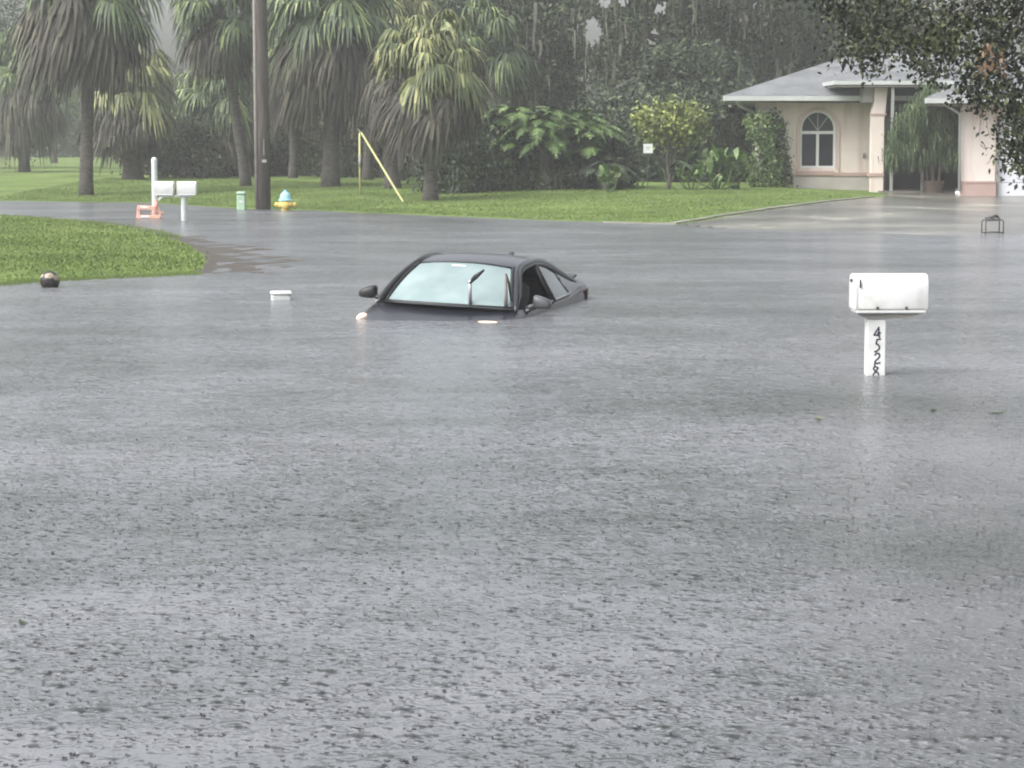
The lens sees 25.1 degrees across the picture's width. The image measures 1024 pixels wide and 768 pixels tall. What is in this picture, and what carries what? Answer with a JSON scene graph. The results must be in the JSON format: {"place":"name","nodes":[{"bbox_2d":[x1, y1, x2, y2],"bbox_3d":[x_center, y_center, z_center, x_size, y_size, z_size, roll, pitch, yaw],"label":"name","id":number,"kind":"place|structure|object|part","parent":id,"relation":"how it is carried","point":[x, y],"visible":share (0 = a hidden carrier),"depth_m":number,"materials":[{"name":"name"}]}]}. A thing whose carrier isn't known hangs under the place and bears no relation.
{"place":"outdoors","nodes":[
{"label":"outdoors","id":0,"kind":"place"},
{"bbox_2d":[0,155,886,283],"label":"ground","id":1,"kind":"structure","parent":0,"point":[14,180],"depth_m":65.63,"materials":[{"name":"green plant"}]},
{"bbox_2d":[0,0,70,167],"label":"oak tree","id":2,"kind":"object","parent":1,"relation":"on","point":[4,23],"visible":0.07,"depth_m":123.34,"materials":[{"name":"green plant"}]},
{"bbox_2d":[0,24,74,171],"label":"palm tree","id":3,"kind":"object","parent":1,"relation":"on","point":[38,124],"visible":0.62,"depth_m":109.87,"materials":[{"name":"green plant"}]},
{"bbox_2d":[51,86,80,162],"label":"palm tree","id":4,"kind":"object","parent":1,"relation":"on","point":[73,109],"visible":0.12,"depth_m":148.69,"materials":[{"name":"green plant"}]},
{"bbox_2d":[1,0,171,195],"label":"palm tree","id":5,"kind":"object","parent":1,"relation":"on","point":[88,46],"visible":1,"depth_m":74.89,"materials":[{"name":"green plant"}]},
{"bbox_2d":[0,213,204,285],"bbox_3d":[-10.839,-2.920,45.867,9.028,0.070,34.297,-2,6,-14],"label":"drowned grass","id":6,"kind":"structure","parent":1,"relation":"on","point":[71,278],"depth_m":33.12,"materials":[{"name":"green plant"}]},
{"bbox_2d":[0,215,208,280],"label":"lawn grass","id":7,"kind":"structure","parent":1,"relation":"on","point":[76,244],"depth_m":39.63,"materials":[{"name":"green plant"}]},
{"bbox_2d":[71,33,186,179],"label":"palm tree","id":8,"kind":"object","parent":1,"relation":"on","point":[133,139],"visible":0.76,"depth_m":93.18,"materials":[{"name":"green plant"}]},
{"bbox_2d":[111,126,176,174],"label":"thicket bush","id":9,"kind":"object","parent":1,"relation":"on","point":[145,171],"visible":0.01,"depth_m":103.19,"materials":[{"name":"green plant"}]},
{"bbox_2d":[151,157,157,211],"bbox_3d":[-9.397,-4.866,60.510,0.166,2.199,0.162,0,6,0],"label":"white post","id":10,"kind":"object","parent":1,"relation":"on","point":[154,170],"visible":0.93,"depth_m":60.39,"materials":[{"name":"white plastic"}]},
{"bbox_2d":[0,56,323,156],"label":"distant woods","id":11,"kind":"object","parent":1,"relation":"on","point":[72,150],"visible":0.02,"depth_m":197.36,"materials":[{"name":"green plant"}]},
{"bbox_2d":[154,181,196,220],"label":"twin mailboxes","id":12,"kind":"object","parent":1,"relation":"on","point":[185,189],"visible":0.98,"depth_m":55.72,"materials":[{"name":"white plastic"}]},
{"bbox_2d":[141,108,235,177],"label":"thicket bush","id":13,"kind":"object","parent":1,"relation":"on","point":[190,152],"visible":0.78,"depth_m":96.86,"materials":[{"name":"green plant"}]},
{"bbox_2d":[171,122,253,175],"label":"thicket bush","id":14,"kind":"object","parent":1,"relation":"on","point":[233,171],"visible":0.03,"depth_m":99.74,"materials":[{"name":"green plant"}]},
{"bbox_2d":[166,0,279,185],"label":"palm tree","id":15,"kind":"object","parent":1,"relation":"on","point":[220,43],"visible":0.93,"depth_m":82.25,"materials":[{"name":"green plant"}]},
{"bbox_2d":[170,63,284,176],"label":"palm tree","id":16,"kind":"object","parent":1,"relation":"on","point":[218,114],"visible":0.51,"depth_m":97.92,"materials":[{"name":"green plant"}]},
{"bbox_2d":[236,191,245,209],"bbox_3d":[-7.601,-5.030,64.620,0.265,0.754,0.230,0,6,0],"label":"utility pedestal","id":17,"kind":"object","parent":1,"relation":"on","point":[241,200],"visible":0.81,"depth_m":64.51,"materials":[{"name":"green plastic"}]},
{"bbox_2d":[179,0,324,118],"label":"oak tree","id":18,"kind":"object","parent":1,"relation":"on","point":[271,10],"depth_m":105.92,"materials":[{"name":"green plant"}]},
{"bbox_2d":[252,0,270,209],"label":"utility pole","id":19,"kind":"object","parent":1,"relation":"on","point":[261,123],"visible":0.84,"depth_m":64.21,"materials":[{"name":"wood"}]},
{"bbox_2d":[251,95,303,173],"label":"thicket bush","id":20,"kind":"object","parent":1,"relation":"on","point":[281,128],"visible":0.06,"depth_m":102.53,"materials":[{"name":"green plant"}]},
{"bbox_2d":[274,190,296,210],"bbox_3d":[-6.268,-4.986,63.632,0.511,0.775,0.478,-5,8,-42],"label":"fire hydrant","id":21,"kind":"object","parent":1,"relation":"on","point":[285,203],"visible":0.94,"depth_m":63.50,"materials":[{"name":"yellow metal"}]},
{"bbox_2d":[252,27,323,177],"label":"palm tree","id":22,"kind":"object","parent":1,"relation":"on","point":[293,148],"visible":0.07,"depth_m":95.16,"materials":[{"name":"green plant"}]},
{"bbox_2d":[270,115,342,175],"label":"thicket bush","id":23,"kind":"object","parent":1,"relation":"on","point":[304,162],"visible":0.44,"depth_m":100.91,"materials":[{"name":"green plant"}]},
{"bbox_2d":[268,0,355,122],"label":"oak tree","id":24,"kind":"object","parent":1,"relation":"on","point":[317,10],"depth_m":114.96,"materials":[{"name":"green plant"}]},
{"bbox_2d":[267,0,405,186],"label":"palm tree","id":25,"kind":"object","parent":1,"relation":"on","point":[323,64],"visible":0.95,"depth_m":80.08,"materials":[{"name":"green plant"}]},
{"bbox_2d":[301,114,383,177],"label":"thicket bush","id":26,"kind":"object","parent":1,"relation":"on","point":[349,163],"visible":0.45,"depth_m":95.86,"materials":[{"name":"green plant"}]},
{"bbox_2d":[321,99,373,179],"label":"palm tree","id":27,"kind":"object","parent":1,"relation":"on","point":[368,168],"depth_m":91.39,"materials":[{"name":"green plant"}]},
{"bbox_2d":[358,130,360,193],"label":"guy wire guard","id":28,"kind":"object","parent":1,"relation":"on","point":[359,157],"visible":0.89,"depth_m":73.11,"materials":[{"name":"plastic"}]},
{"bbox_2d":[360,131,403,201],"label":"guy wire guard","id":29,"kind":"object","parent":1,"relation":"on","point":[383,169],"visible":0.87,"depth_m":69.95,"materials":[{"name":"yellow plastic"}]},
{"bbox_2d":[357,63,424,188],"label":"palm tree","id":30,"kind":"object","parent":1,"relation":"on","point":[392,170],"visible":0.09,"depth_m":78.18,"materials":[{"name":"green plant"}]},
{"bbox_2d":[376,136,417,174],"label":"thicket bush","id":31,"kind":"object","parent":1,"relation":"on","point":[408,162],"visible":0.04,"depth_m":99.67,"materials":[{"name":"green plant"}]},
{"bbox_2d":[360,0,440,180],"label":"palm tree","id":32,"kind":"object","parent":1,"relation":"on","point":[410,7],"visible":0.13,"depth_m":88.18,"materials":[{"name":"green plant"}]},
{"bbox_2d":[406,149,423,176],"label":"undergrowth bush","id":33,"kind":"object","parent":1,"relation":"on","point":[410,170],"depth_m":97.15,"materials":[{"name":"green plant"}]},
{"bbox_2d":[366,9,499,200],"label":"palm tree","id":34,"kind":"object","parent":1,"relation":"on","point":[428,109],"visible":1,"depth_m":66.67,"materials":[{"name":"green plant"}]},
{"bbox_2d":[400,120,510,193],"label":"hedge bush","id":35,"kind":"object","parent":1,"relation":"on","point":[463,166],"visible":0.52,"depth_m":72.25,"materials":[{"name":"green plant"}]},
{"bbox_2d":[437,0,540,125],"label":"palm tree","id":36,"kind":"object","parent":1,"relation":"on","point":[503,80],"visible":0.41,"depth_m":86.29,"materials":[{"name":"green plant"}]},
{"bbox_2d":[462,90,534,190],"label":"hedge bush","id":37,"kind":"object","parent":1,"relation":"on","point":[497,148],"visible":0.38,"depth_m":73.78,"materials":[{"name":"green plant"}]},
{"bbox_2d":[412,0,600,115],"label":"oak tree","id":38,"kind":"object","parent":1,"relation":"on","point":[540,48],"visible":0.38,"depth_m":93.43,"materials":[{"name":"green plant"}]},
{"bbox_2d":[474,104,538,190],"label":"feather palm","id":39,"kind":"object","parent":1,"relation":"on","point":[516,115],"visible":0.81,"depth_m":73.60,"materials":[{"name":"green plant"}]},
{"bbox_2d":[484,100,583,190],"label":"hedge bush","id":40,"kind":"object","parent":1,"relation":"on","point":[530,161],"visible":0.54,"depth_m":73.95,"materials":[{"name":"green plant"}]},
{"bbox_2d":[500,106,588,189],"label":"feather palm","id":41,"kind":"object","parent":1,"relation":"on","point":[547,131],"visible":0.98,"depth_m":73.31,"materials":[{"name":"green plant"}]},
{"bbox_2d":[525,59,591,110],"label":"undergrowth bush","id":42,"kind":"object","parent":1,"relation":"on","point":[574,95],"visible":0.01,"depth_m":99.03,"materials":[{"name":"green plant"}]},
{"bbox_2d":[510,1,624,105],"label":"oak tree","id":43,"kind":"object","parent":1,"relation":"on","point":[574,26],"visible":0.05,"depth_m":102.76,"materials":[{"name":"green plant"}]},
{"bbox_2d":[539,95,611,189],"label":"hedge bush","id":44,"kind":"object","parent":1,"relation":"on","point":[574,168],"visible":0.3,"depth_m":74.43,"materials":[{"name":"green plant"}]},
{"bbox_2d":[563,83,615,120],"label":"undergrowth bush","id":45,"kind":"object","parent":1,"relation":"on","point":[593,103],"visible":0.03,"depth_m":86.87,"materials":[{"name":"green plant"}]},
{"bbox_2d":[556,110,628,188],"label":"feather palm","id":46,"kind":"object","parent":1,"relation":"on","point":[595,125],"visible":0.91,"depth_m":73.87,"materials":[{"name":"green plant"}]},
{"bbox_2d":[575,153,639,189],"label":"feather palm","id":47,"kind":"object","parent":1,"relation":"on","point":[609,160],"visible":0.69,"depth_m":73.19,"materials":[{"name":"green plant"}]},
{"bbox_2d":[571,100,646,188],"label":"hedge bush","id":48,"kind":"object","parent":1,"relation":"on","point":[614,145],"visible":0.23,"depth_m":75.18,"materials":[{"name":"green plant"}]},
{"bbox_2d":[597,163,620,191],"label":"broadleaf plant","id":49,"kind":"object","parent":1,"relation":"on","point":[606,173],"visible":0.89,"depth_m":71.13,"materials":[{"name":"green plant"}]},
{"bbox_2d":[584,75,668,180],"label":"undergrowth bush","id":50,"kind":"object","parent":1,"relation":"on","point":[622,98],"visible":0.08,"depth_m":85.22,"materials":[{"name":"green plant"}]},
{"bbox_2d":[540,0,745,96],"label":"oak tree","id":51,"kind":"object","parent":1,"relation":"on","point":[620,26],"visible":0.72,"depth_m":91.02,"materials":[{"name":"green plant"}]},
{"bbox_2d":[643,144,652,189],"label":"yard sign","id":52,"kind":"object","parent":1,"relation":"on","point":[647,148],"visible":1,"depth_m":72.22,"materials":[{"name":"white plastic"}]},
{"bbox_2d":[586,79,722,103],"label":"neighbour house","id":53,"kind":"structure","parent":1,"relation":"on","point":[626,86],"depth_m":91.25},
{"bbox_2d":[628,35,694,100],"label":"undergrowth bush","id":54,"kind":"object","parent":1,"relation":"on","point":[659,71],"visible":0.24,"depth_m":87.85,"materials":[{"name":"green plant"}]},
{"bbox_2d":[627,94,717,188],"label":"umbrella tree","id":55,"kind":"object","parent":1,"relation":"on","point":[662,126],"visible":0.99,"depth_m":72.69,"materials":[{"name":"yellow plant"}]},
{"bbox_2d":[623,80,724,182],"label":"undergrowth bush","id":56,"kind":"object","parent":1,"relation":"on","point":[658,157],"visible":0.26,"depth_m":83.01,"materials":[{"name":"green plant"}]},
{"bbox_2d":[662,163,723,189],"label":"broadleaf plant","id":57,"kind":"object","parent":1,"relation":"on","point":[700,172],"visible":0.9,"depth_m":72.40,"materials":[{"name":"green plant"}]},
{"bbox_2d":[574,0,824,105],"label":"oak tree","id":58,"kind":"object","parent":1,"relation":"on","point":[762,57],"visible":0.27,"depth_m":93.24,"materials":[{"name":"green plant"}]},
{"bbox_2d":[647,29,757,116],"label":"undergrowth bush","id":59,"kind":"object","parent":1,"relation":"on","point":[707,82],"visible":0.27,"depth_m":88.78,"materials":[{"name":"green plant"}]},
{"bbox_2d":[676,143,747,189],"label":"broadleaf plant","id":60,"kind":"object","parent":1,"relation":"on","point":[714,159],"visible":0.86,"depth_m":72.70,"materials":[{"name":"green plant"}]},
{"bbox_2d":[655,92,777,181],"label":"undergrowth bush","id":61,"kind":"object","parent":1,"relation":"on","point":[731,131],"visible":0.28,"depth_m":83.87,"materials":[{"name":"green plant"}]},
{"bbox_2d":[603,196,873,223],"bbox_3d":[7.197,-4.573,60.551,2.422,0.421,15.908,4,7,33],"label":"driveway edge","id":62,"kind":"object","parent":1,"relation":"on","point":[740,212],"visible":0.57,"depth_m":56.21,"materials":[{"name":"concrete"}]},
{"bbox_2d":[723,164,759,188],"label":"broadleaf plant","id":63,"kind":"object","parent":1,"relation":"on","point":[735,173],"visible":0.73,"depth_m":73.63,"materials":[{"name":"green plant"}]},
{"bbox_2d":[719,78,788,181],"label":"undergrowth bush","id":64,"kind":"object","parent":1,"relation":"on","point":[753,108],"visible":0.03,"depth_m":87.08,"materials":[{"name":"green plant"}]},
{"bbox_2d":[742,104,797,187],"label":"vine column","id":65,"kind":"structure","parent":1,"relation":"on","point":[763,156],"depth_m":75.67,"materials":[{"name":"green plant"}]},
{"bbox_2d":[715,0,878,80],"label":"oak tree","id":66,"kind":"object","parent":1,"relation":"on","point":[812,55],"visible":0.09,"depth_m":96.86,"materials":[{"name":"green plant"}]},
{"bbox_2d":[570,44,1023,108],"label":"back woods","id":67,"kind":"object","parent":1,"relation":"on","point":[595,89],"depth_m":132.49,"materials":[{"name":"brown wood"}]},
{"bbox_2d":[754,0,940,58],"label":"oak tree","id":68,"kind":"object","parent":1,"relation":"on","point":[890,2],"visible":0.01,"depth_m":106.33,"materials":[{"name":"green plant"}]},
{"bbox_2d":[723,51,1023,195],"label":"house","id":69,"kind":"structure","parent":1,"relation":"on","point":[836,127],"depth_m":76.43,"materials":[{"name":"beige paint"}]},
{"bbox_2d":[800,111,835,167],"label":"window","id":70,"kind":"structure","parent":69,"relation":"in","point":[817,130],"depth_m":76.69,"materials":[{"name":"grey glass"}]},
{"bbox_2d":[998,119,1023,195],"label":"garage door","id":71,"kind":"structure","parent":69,"relation":"in","point":[1004,188],"depth_m":69.80,"materials":[{"name":"white metal"}]},
{"bbox_2d":[849,273,928,374],"bbox_3d":[3.151,-0.156,19.335,0.637,1.554,0.302,0,6,0],"label":"mailbox","id":72,"kind":"object","parent":1,"relation":"on","point":[876,300],"visible":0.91,"depth_m":19.16,"materials":[{"name":"white plastic"}]},
{"bbox_2d":[849,273,857,309],"bbox_3d":[2.852,-0.778,19.264,0.037,0.300,0.275,0,6,-2],"label":"mailbox door","id":73,"kind":"structure","parent":72,"relation":"in","point":[853,281],"depth_m":19.19,"materials":[{"name":"white plastic"}]},
{"bbox_2d":[779,0,1023,192],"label":"oak tree","id":74,"kind":"object","parent":1,"relation":"on","point":[932,34],"visible":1,"depth_m":23.88,"materials":[{"name":"green plant"}]},
{"bbox_2d":[878,83,959,191],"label":"weeping tree","id":75,"kind":"object","parent":1,"relation":"on","point":[921,133],"visible":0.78,"depth_m":73.40,"materials":[{"name":"green plant"}]},
{"bbox_2d":[0,201,1023,767],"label":"water","id":76,"kind":"structure","parent":0,"point":[756,301],"depth_m":12.43,"materials":[{"name":"grey liquid"}]},
{"bbox_2d":[40,271,59,286],"bbox_3d":[-6.184,-1.381,30.780,0.266,0.267,0.267,0,6,0],"label":"ball","id":77,"kind":"object","parent":76,"relation":"on","point":[49,278],"visible":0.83,"depth_m":30.68,"materials":[{"name":"silver metal"}]},
{"bbox_2d":[136,197,163,218],"bbox_3d":[-9.028,-4.413,57.295,0.694,0.580,0.231,0,6,0],"label":"traffic barricade","id":78,"kind":"object","parent":76,"relation":"on","point":[146,207],"visible":0.96,"depth_m":57.27,"materials":[{"name":"orange plastic"}]},
{"bbox_2d":[270,291,291,299],"bbox_3d":[-2.849,-1.072,28.378,0.264,0.150,0.215,-1,6,-9],"label":"plastic tub","id":79,"kind":"object","parent":76,"relation":"on","point":[280,295],"visible":0.79,"depth_m":28.28,"materials":[{"name":"white plastic"}]},
{"bbox_2d":[356,252,588,322],"bbox_3d":[-0.488,-0.762,26.624,2.250,1.475,4.870,4,6,14],"label":"sedan","id":80,"kind":"object","parent":76,"relation":"in","point":[442,286],"visible":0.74,"depth_m":25.89,"materials":[{"name":"metal"}]},
{"bbox_3d":[-0.083,-1.404,28.069,1.290,0.345,0.620,4,6,14],"label":"rear window","id":81,"kind":"part","parent":80,"relation":"part of","materials":[{"name":"glass"}]},
{"bbox_3d":[0.482,-1.215,27.279,0.230,0.404,0.860,4,6,14],"label":"side window","id":82,"kind":"part","parent":80,"relation":"part of","materials":[{"name":"grey glass"}]},
{"bbox_2d":[0,279,1023,767],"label":"rain splashes","id":83,"kind":"object","parent":76,"relation":"on","point":[72,755],"visible":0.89,"depth_m":9.00,"materials":[{"name":"liquid"}]},
{"bbox_2d":[0,0,1023,154],"label":"sky","id":84,"kind":"structure","parent":0,"point":[166,36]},
{"bbox_2d":[675,192,1023,234],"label":"driveway","id":85,"kind":"structure","parent":0,"point":[934,213],"depth_m":54.07,"materials":[{"name":"concrete"}]},
{"bbox_2d":[981,215,1003,233],"bbox_3d":[10.003,-3.318,47.866,0.398,0.423,0.301,-1,6,-6],"label":"metal stand","id":86,"kind":"object","parent":85,"relation":"on","point":[992,218],"visible":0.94,"depth_m":47.75,"materials":[{"name":"black metal"}]}
]}

